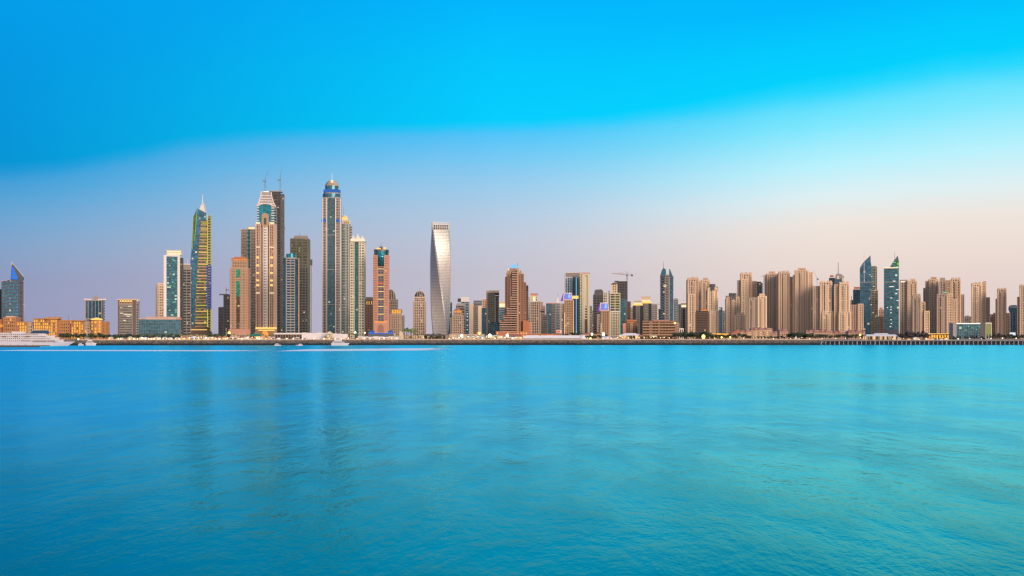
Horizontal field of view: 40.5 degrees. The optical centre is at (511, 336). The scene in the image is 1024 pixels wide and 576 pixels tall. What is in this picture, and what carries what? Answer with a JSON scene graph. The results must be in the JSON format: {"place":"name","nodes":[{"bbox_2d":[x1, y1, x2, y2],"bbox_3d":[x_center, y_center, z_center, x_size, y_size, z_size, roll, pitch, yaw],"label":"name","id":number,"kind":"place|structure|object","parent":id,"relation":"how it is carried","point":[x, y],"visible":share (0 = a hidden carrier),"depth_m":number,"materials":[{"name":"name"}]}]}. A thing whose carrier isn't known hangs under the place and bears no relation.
{"place":"outdoors","nodes":[
{"label":"outdoors","id":0,"kind":"place"},
{"bbox_2d":[1,263,23,321],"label":"office tower","id":1,"kind":"structure","parent":0,"point":[12,296],"depth_m":3601.43,"materials":[{"name":"glass"}]},
{"bbox_2d":[0,315,109,338],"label":"resort hotel","id":2,"kind":"structure","parent":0,"point":[56,326],"depth_m":2694.78,"materials":[{"name":"concrete"}]},
{"bbox_2d":[84,296,105,321],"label":"office tower","id":3,"kind":"structure","parent":0,"point":[95,307],"depth_m":3300.58,"materials":[{"name":"glass"}]},
{"bbox_2d":[117,299,139,338],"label":"office tower","id":4,"kind":"structure","parent":0,"point":[125,316],"depth_m":3099.98,"materials":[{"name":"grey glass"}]},
{"bbox_2d":[138,317,181,338],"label":"office block","id":5,"kind":"structure","parent":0,"point":[159,325],"depth_m":2850.43,"materials":[{"name":"glass"}]},
{"bbox_2d":[156,283,163,316],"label":"apartment tower","id":6,"kind":"structure","parent":0,"point":[159,299],"depth_m":3600.19,"materials":[{"name":"concrete"}]},
{"bbox_2d":[164,250,182,333],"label":"office tower","id":7,"kind":"structure","parent":0,"point":[174,283],"depth_m":3301.26,"materials":[{"name":"glass"}]},
{"bbox_2d":[183,264,190,334],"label":"apartment tower","id":8,"kind":"structure","parent":0,"point":[186,298],"depth_m":3500.77,"materials":[{"name":"grey concrete"}]},
{"bbox_2d":[190,194,211,334],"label":"skyscraper","id":9,"kind":"structure","parent":0,"point":[201,285],"depth_m":3600.57,"materials":[{"name":"yellow glass"}]},
{"bbox_2d":[229,257,249,333],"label":"apartment tower","id":10,"kind":"structure","parent":0,"point":[240,296],"depth_m":3449.38,"materials":[{"name":"concrete"}]},
{"bbox_2d":[241,226,255,333],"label":"apartment tower","id":11,"kind":"structure","parent":0,"point":[248,243],"depth_m":4002.70,"materials":[{"name":"concrete"}]},
{"bbox_2d":[255,191,276,337],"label":"skyscraper","id":12,"kind":"structure","parent":0,"point":[266,275],"depth_m":3498.91,"materials":[{"name":"concrete"}]},
{"bbox_2d":[262,226,267,326],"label":"bay window","id":13,"kind":"structure","parent":12,"relation":"in","point":[264,228],"depth_m":3497.74,"materials":[{"name":"white paint"}]},
{"bbox_2d":[274,333,301,338],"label":"site hall","id":14,"kind":"structure","parent":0,"point":[286,335],"depth_m":2619.88,"materials":[{"name":"grey concrete"}]},
{"bbox_2d":[283,254,298,332],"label":"apartment tower","id":15,"kind":"structure","parent":0,"point":[290,293],"depth_m":3348.97,"materials":[{"name":"grey concrete"}]},
{"bbox_2d":[290,236,312,332],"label":"apartment tower","id":16,"kind":"structure","parent":0,"point":[300,247],"depth_m":3901.98,"materials":[{"name":"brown concrete"}]},
{"bbox_2d":[322,180,341,333],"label":"domed tower","id":17,"kind":"structure","parent":0,"point":[331,261],"depth_m":3701.41,"materials":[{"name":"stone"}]},
{"bbox_2d":[342,215,351,337],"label":"apartment tower","id":18,"kind":"structure","parent":0,"point":[346,231],"depth_m":3900.18,"materials":[{"name":"grey concrete"}]},
{"bbox_2d":[350,235,365,338],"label":"apartment tower","id":19,"kind":"structure","parent":0,"point":[357,284],"depth_m":3500.95,"materials":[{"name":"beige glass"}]},
{"bbox_2d":[366,297,372,335],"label":"apartment tower","id":20,"kind":"structure","parent":0,"point":[369,313],"depth_m":3799.89,"materials":[{"name":"brown concrete"}]},
{"bbox_2d":[373,247,389,332],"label":"salmon tower","id":21,"kind":"structure","parent":0,"point":[381,293],"depth_m":3450.97,"materials":[{"name":"concrete"}]},
{"bbox_2d":[389,290,397,329],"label":"apartment tower","id":22,"kind":"structure","parent":0,"point":[393,301],"depth_m":3900.14,"materials":[{"name":"concrete"}]},
{"bbox_2d":[390,309,404,336],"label":"apartment tower","id":23,"kind":"structure","parent":0,"point":[397,322],"depth_m":3500.42,"materials":[{"name":"concrete"}]},
{"bbox_2d":[413,290,425,334],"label":"domed tower","id":24,"kind":"structure","parent":0,"point":[419,313],"depth_m":3500.53,"materials":[{"name":"concrete"}]},
{"bbox_2d":[430,221,450,338],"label":"twisted tower","id":25,"kind":"structure","parent":0,"point":[440,273],"depth_m":3503.88,"materials":[{"name":"metal"}]},
{"bbox_2d":[450,307,463,333],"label":"apartment tower","id":26,"kind":"structure","parent":0,"point":[457,322],"depth_m":3350.61,"materials":[{"name":"concrete"}]},
{"bbox_2d":[456,303,464,332],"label":"office tower","id":27,"kind":"structure","parent":0,"point":[460,306],"depth_m":3800.43,"materials":[{"name":"grey glass"}]},
{"bbox_2d":[458,297,468,333],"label":"office tower","id":28,"kind":"structure","parent":0,"point":[465,300],"depth_m":4000.29,"materials":[{"name":"glass"}]},
{"bbox_2d":[470,301,481,333],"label":"office tower","id":29,"kind":"structure","parent":0,"point":[476,318],"depth_m":3498.88,"materials":[{"name":"concrete"}]},
{"bbox_2d":[482,298,485,338],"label":"apartment tower","id":30,"kind":"structure","parent":0,"point":[483,315],"depth_m":3900.94,"materials":[{"name":"blue glass"}]},
{"bbox_2d":[486,290,498,334],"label":"office tower","id":31,"kind":"structure","parent":0,"point":[492,313],"depth_m":3349.86,"materials":[{"name":"grey glass"}]},
{"bbox_2d":[499,301,504,330],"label":"apartment tower","id":32,"kind":"structure","parent":0,"point":[501,308],"depth_m":3900.89,"materials":[{"name":"glass"}]},
{"bbox_2d":[0,345,1023,575],"bbox_3d":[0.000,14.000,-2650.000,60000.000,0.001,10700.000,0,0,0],"label":"sea","id":33,"kind":"structure","parent":0,"point":[665,460],"depth_m":156.40,"materials":[{"name":"liquid"}]},
{"bbox_2d":[0,330,73,345],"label":"cruise ship","id":34,"kind":"object","parent":33,"relation":"on","point":[38,338],"visible":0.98,"depth_m":2041.76,"materials":[{"name":"white metal"}]},
{"bbox_2d":[0,350,255,350],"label":"boat wake","id":35,"kind":"object","parent":33,"relation":"on","point":[127,350],"visible":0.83,"depth_m":1368.40,"materials":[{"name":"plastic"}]},
{"bbox_2d":[331,340,348,345],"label":"motor yacht","id":36,"kind":"object","parent":33,"relation":"on","point":[338,343],"visible":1,"depth_m":2117.11,"materials":[{"name":"white plastic"}]},
{"bbox_2d":[286,348,440,350],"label":"boat wake","id":37,"kind":"object","parent":33,"relation":"on","point":[400,349],"visible":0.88,"depth_m":1472.65,"materials":[{"name":"liquid"}]},
{"bbox_2d":[818,339,1023,344],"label":"pier","id":38,"kind":"structure","parent":33,"relation":"in","point":[918,340],"depth_m":2262.37,"materials":[{"name":"grey stone"}]},
{"bbox_2d":[0,0,1023,334],"label":"sky","id":39,"kind":"structure","parent":0,"point":[717,141],"materials":[{"name":"blue"}]},
{"bbox_2d":[496,262,531,337],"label":"stepped tower","id":40,"kind":"structure","parent":0,"point":[514,321],"depth_m":3249.29,"materials":[{"name":"concrete"}]},
{"bbox_2d":[530,293,540,333],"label":"apartment tower","id":41,"kind":"structure","parent":0,"point":[535,312],"depth_m":3600.70,"materials":[{"name":"concrete"}]},
{"bbox_2d":[540,311,547,333],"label":"office tower","id":42,"kind":"structure","parent":0,"point":[545,325],"depth_m":3300.79,"materials":[{"name":"grey concrete"}]},
{"bbox_2d":[66,337,1023,344],"bbox_3d":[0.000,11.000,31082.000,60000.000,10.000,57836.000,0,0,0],"label":"land","id":43,"kind":"structure","parent":0,"point":[634,340],"depth_m":2661.45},
{"bbox_2d":[74,340,218,344],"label":"rock quay","id":44,"kind":"object","parent":43,"relation":"on","point":[155,342],"visible":0.77,"depth_m":2181.88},
{"bbox_2d":[80,339,219,339],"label":"promenade wall","id":45,"kind":"structure","parent":44,"relation":"on","point":[152,339],"depth_m":2191.41,"materials":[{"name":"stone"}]},
{"bbox_2d":[218,294,229,334],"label":"unfinished tower","id":46,"kind":"structure","parent":43,"relation":"on","point":[224,319],"depth_m":3901.16,"materials":[{"name":"grey concrete"}]},
{"bbox_2d":[269,191,284,332],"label":"unfinished tower","id":47,"kind":"structure","parent":43,"relation":"on","point":[278,198],"depth_m":3801.41,"materials":[{"name":"grey concrete"}]},
{"bbox_2d":[302,333,326,338],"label":"site hoarding","id":48,"kind":"object","parent":43,"relation":"on","point":[314,335],"visible":0.63,"depth_m":2580.00,"materials":[{"name":"white metal"}]},
{"bbox_2d":[368,333,393,336],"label":"light bar","id":49,"kind":"object","parent":43,"relation":"on","point":[380,334],"visible":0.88,"depth_m":2860.00,"materials":[{"name":"metal"}]},
{"bbox_2d":[449,334,484,338],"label":"shop row","id":50,"kind":"object","parent":43,"relation":"on","point":[454,336],"visible":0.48,"depth_m":2699.88,"materials":[{"name":"grey stone"}]},
{"bbox_2d":[218,340,826,344],"bbox_3d":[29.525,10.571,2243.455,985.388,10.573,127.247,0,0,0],"label":"breakwater","id":51,"kind":"object","parent":43,"relation":"on","point":[534,342],"visible":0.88,"depth_m":2267.71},
{"bbox_2d":[221,339,820,339],"bbox_3d":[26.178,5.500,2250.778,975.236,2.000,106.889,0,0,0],"label":"promenade wall","id":52,"kind":"structure","parent":51,"relation":"on","point":[520,339],"depth_m":2281.00,"materials":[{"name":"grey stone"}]},
{"bbox_2d":[540,335,587,338],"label":"event tent","id":53,"kind":"object","parent":43,"relation":"on","point":[563,337],"visible":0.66,"depth_m":2442.26,"materials":[{"name":"white fabric"}]},
{"bbox_2d":[614,281,627,334],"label":"unfinished tower","id":54,"kind":"structure","parent":43,"relation":"on","point":[622,288],"depth_m":3700.66,"materials":[{"name":"metal"}]},
{"bbox_2d":[618,333,638,338],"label":"event tent","id":55,"kind":"object","parent":43,"relation":"on","point":[630,335],"visible":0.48,"depth_m":2420.50,"materials":[{"name":"white fabric"}]},
{"bbox_2d":[717,329,740,338],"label":"mall hall","id":56,"kind":"structure","parent":43,"relation":"on","point":[737,331],"depth_m":2741.00,"materials":[{"name":"brown glass"}]},
{"bbox_2d":[740,330,752,338],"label":"mall wing","id":57,"kind":"structure","parent":43,"relation":"on","point":[748,332],"depth_m":2759.78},
{"bbox_2d":[749,327,771,338],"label":"mall wing","id":58,"kind":"structure","parent":43,"relation":"on","point":[762,332],"depth_m":2799.83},
{"bbox_2d":[777,329,787,338],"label":"mall wing","id":59,"kind":"structure","parent":43,"relation":"on","point":[782,332],"depth_m":2779.83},
{"bbox_2d":[793,268,812,338],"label":"beach tower","id":60,"kind":"structure","parent":43,"relation":"on","point":[802,300],"depth_m":3179.39,"materials":[{"name":"concrete"}]},
{"bbox_2d":[804,330,831,338],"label":"mall wing","id":61,"kind":"structure","parent":43,"relation":"on","point":[824,332],"depth_m":2819.88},
{"bbox_2d":[832,331,845,338],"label":"mall wing","id":62,"kind":"structure","parent":43,"relation":"on","point":[838,333],"depth_m":2839.88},
{"bbox_2d":[845,330,864,338],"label":"mall wing","id":63,"kind":"structure","parent":43,"relation":"on","point":[850,332],"depth_m":2719.84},
{"bbox_2d":[863,334,897,339],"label":"event tent","id":64,"kind":"object","parent":43,"relation":"on","point":[880,336],"visible":0.9,"depth_m":2440.50,"materials":[{"name":"fabric"}]},
{"bbox_2d":[827,341,1023,344],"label":"rock bank","id":65,"kind":"object","parent":43,"relation":"on","point":[913,343],"visible":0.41,"depth_m":2302.88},
{"bbox_2d":[924,333,951,338],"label":"food court","id":66,"kind":"object","parent":43,"relation":"on","point":[937,335],"visible":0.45,"depth_m":2849.78,"materials":[{"name":"gold glass"}]},
{"bbox_2d":[1008,305,1016,337],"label":"office tower","id":67,"kind":"structure","parent":43,"relation":"on","point":[1012,309],"depth_m":3599.82,"materials":[{"name":"blue glass"}]},
{"bbox_2d":[546,303,555,333],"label":"office tower","id":68,"kind":"structure","parent":0,"point":[551,310],"depth_m":3700.81,"materials":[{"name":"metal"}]},
{"bbox_2d":[556,297,559,333],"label":"apartment tower","id":69,"kind":"structure","parent":0,"point":[557,315],"depth_m":3799.86,"materials":[{"name":"white paint"}]},
{"bbox_2d":[560,293,573,334],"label":"violet crown tower","id":70,"kind":"structure","parent":0,"point":[567,317],"depth_m":3200.59,"materials":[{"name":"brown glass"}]},
{"bbox_2d":[565,272,579,333],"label":"office tower","id":71,"kind":"structure","parent":0,"point":[572,282],"depth_m":3700.60,"materials":[{"name":"glass"}]},
{"bbox_2d":[579,273,591,332],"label":"apartment tower","id":72,"kind":"structure","parent":0,"point":[585,317],"depth_m":3650.86,"materials":[{"name":"beige concrete"}]},
{"bbox_2d":[593,289,606,332],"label":"apartment tower","id":73,"kind":"structure","parent":0,"point":[599,296],"depth_m":3700.78,"materials":[{"name":"grey glass"}]},
{"bbox_2d":[597,303,610,335],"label":"violet crown tower","id":74,"kind":"structure","parent":0,"point":[603,321],"depth_m":3200.34,"materials":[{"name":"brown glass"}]},
{"bbox_2d":[608,283,619,336],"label":"apartment tower","id":75,"kind":"structure","parent":0,"point":[614,301],"depth_m":3450.49,"materials":[{"name":"beige concrete"}]},
{"bbox_2d":[623,320,637,333],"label":"round block","id":76,"kind":"structure","parent":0,"point":[630,326],"depth_m":2900.21,"materials":[{"name":"brown stone"}]},
{"bbox_2d":[628,301,632,319],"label":"apartment tower","id":77,"kind":"structure","parent":0,"point":[630,312],"depth_m":3950.99,"materials":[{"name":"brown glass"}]},
{"bbox_2d":[633,301,642,334],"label":"gold crown tower","id":78,"kind":"structure","parent":0,"point":[637,311],"depth_m":3299.94,"materials":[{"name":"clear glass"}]},
{"bbox_2d":[641,296,651,320],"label":"gold crown tower","id":79,"kind":"structure","parent":0,"point":[647,307],"depth_m":3399.78,"materials":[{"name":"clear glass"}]},
{"bbox_2d":[652,304,659,320],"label":"apartment tower","id":80,"kind":"structure","parent":0,"point":[655,311],"depth_m":3800.70,"materials":[{"name":"grey concrete"}]},
{"bbox_2d":[643,320,683,338],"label":"beach hotel","id":81,"kind":"structure","parent":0,"point":[663,329],"depth_m":2849.55,"materials":[{"name":"concrete"}]},
{"bbox_2d":[660,263,673,320],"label":"spired tower","id":82,"kind":"structure","parent":0,"point":[666,297],"depth_m":3399.86,"materials":[{"name":"blue glass"}]},
{"bbox_2d":[674,298,680,327],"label":"apartment tower","id":83,"kind":"structure","parent":0,"point":[677,306],"depth_m":3801.05,"materials":[{"name":"grey concrete"}]},
{"bbox_2d":[680,299,685,338],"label":"gold crown tower","id":84,"kind":"structure","parent":0,"point":[683,315],"depth_m":3500.77,"materials":[{"name":"grey stone"}]},
{"bbox_2d":[686,277,700,338],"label":"beach tower","id":85,"kind":"structure","parent":0,"point":[693,295],"depth_m":3147.97,"materials":[{"name":"concrete"}]},
{"bbox_2d":[695,309,708,338],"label":"office block","id":86,"kind":"structure","parent":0,"point":[701,320],"depth_m":3000.57,"materials":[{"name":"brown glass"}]},
{"bbox_2d":[701,278,709,308],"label":"beach tower","id":87,"kind":"structure","parent":0,"point":[705,282],"depth_m":3399.95,"materials":[{"name":"concrete"}]},
{"bbox_2d":[705,284,718,332],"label":"beach tower","id":88,"kind":"structure","parent":0,"point":[711,299],"depth_m":3118.31,"materials":[{"name":"concrete"}]},
{"bbox_2d":[719,307,724,333],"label":"office tower","id":89,"kind":"structure","parent":0,"point":[721,322],"depth_m":3801.52,"materials":[{"name":"glass"}]},
{"bbox_2d":[725,293,744,333],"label":"beach tower","id":90,"kind":"structure","parent":0,"point":[734,318],"depth_m":3079.34,"materials":[{"name":"concrete"}]},
{"bbox_2d":[737,272,756,329],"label":"beach tower","id":91,"kind":"structure","parent":0,"point":[746,287],"depth_m":3298.78,"materials":[{"name":"concrete"}]},
{"bbox_2d":[748,294,766,329],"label":"beach tower","id":92,"kind":"structure","parent":0,"point":[757,312],"depth_m":3020.91,"materials":[{"name":"concrete"}]},
{"bbox_2d":[757,282,762,295],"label":"office tower","id":93,"kind":"structure","parent":0,"point":[759,287],"depth_m":3800.14,"materials":[{"name":"grey glass"}]},
{"bbox_2d":[765,271,776,330],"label":"beach tower","id":94,"kind":"structure","parent":0,"point":[771,285],"depth_m":3248.33,"materials":[{"name":"concrete"}]},
{"bbox_2d":[777,271,792,338],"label":"beach tower","id":95,"kind":"structure","parent":0,"point":[784,301],"depth_m":3200.76,"materials":[{"name":"concrete"}]},
{"bbox_2d":[813,280,833,330],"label":"beach tower","id":96,"kind":"structure","parent":0,"point":[823,315],"depth_m":3119.72,"materials":[{"name":"concrete"}]},
{"bbox_2d":[829,275,834,310],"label":"office tower","id":97,"kind":"structure","parent":0,"point":[832,278],"depth_m":3799.80,"materials":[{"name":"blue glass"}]},
{"bbox_2d":[835,271,843,283],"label":"office tower","id":98,"kind":"structure","parent":0,"point":[839,277],"depth_m":3701.13,"materials":[{"name":"metal"}]},
{"bbox_2d":[834,281,850,330],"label":"beach tower","id":99,"kind":"structure","parent":0,"point":[842,316],"depth_m":3098.57,"materials":[{"name":"concrete"}]},
{"bbox_2d":[850,287,859,310],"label":"office tower","id":100,"kind":"structure","parent":0,"point":[856,297],"depth_m":3701.27,"materials":[{"name":"blue glass"}]},
{"bbox_2d":[851,304,863,330],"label":"beach tower","id":101,"kind":"structure","parent":0,"point":[857,317],"depth_m":3000.53,"materials":[{"name":"concrete"}]},
{"bbox_2d":[860,255,878,334],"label":"sail tower","id":102,"kind":"structure","parent":0,"point":[868,288],"depth_m":3250.05,"materials":[{"name":"blue glass"}]},
{"bbox_2d":[879,307,883,332],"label":"apartment tower","id":103,"kind":"structure","parent":0,"point":[881,319],"depth_m":3897.07,"materials":[{"name":"concrete"}]},
{"bbox_2d":[884,256,898,334],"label":"teal tower","id":104,"kind":"structure","parent":0,"point":[891,299],"depth_m":3249.82,"materials":[{"name":"glass"}]},
{"bbox_2d":[900,279,916,338],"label":"beach tower","id":105,"kind":"structure","parent":0,"point":[908,289],"depth_m":3154.79,"materials":[{"name":"concrete"}]},
{"bbox_2d":[912,294,929,338],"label":"beach tower","id":106,"kind":"structure","parent":0,"point":[920,318],"depth_m":3050.77,"materials":[{"name":"concrete"}]},
{"bbox_2d":[923,277,938,332],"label":"beach tower","id":107,"kind":"structure","parent":0,"point":[930,290],"depth_m":3349.59,"materials":[{"name":"concrete"}]},
{"bbox_2d":[939,278,950,293],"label":"beach tower","id":108,"kind":"structure","parent":0,"point":[944,285],"depth_m":3302.29,"materials":[{"name":"concrete"}]},
{"bbox_2d":[936,292,956,332],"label":"beach tower","id":109,"kind":"structure","parent":0,"point":[946,309],"depth_m":3050.52,"materials":[{"name":"concrete"}]},
{"bbox_2d":[951,277,963,322],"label":"beach tower","id":110,"kind":"structure","parent":0,"point":[956,289],"depth_m":3348.64,"materials":[{"name":"concrete"}]},
{"bbox_2d":[949,323,991,338],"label":"glass block","id":111,"kind":"structure","parent":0,"point":[979,330],"depth_m":2800.00,"materials":[{"name":"glass"}]},
{"bbox_2d":[971,281,989,338],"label":"beach tower","id":112,"kind":"structure","parent":0,"point":[980,306],"depth_m":3151.19,"materials":[{"name":"concrete"}]},
{"bbox_2d":[990,313,994,338],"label":"apartment block","id":113,"kind":"structure","parent":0,"point":[992,318],"depth_m":3700.11,"materials":[{"name":"brown concrete"}]},
{"bbox_2d":[995,288,1010,338],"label":"beach tower","id":114,"kind":"structure","parent":0,"point":[1002,321],"depth_m":3099.17,"materials":[{"name":"concrete"}]},
{"bbox_2d":[1017,284,1023,338],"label":"beach tower","id":115,"kind":"structure","parent":0,"point":[1020,314],"depth_m":3053.26,"materials":[{"name":"concrete"}]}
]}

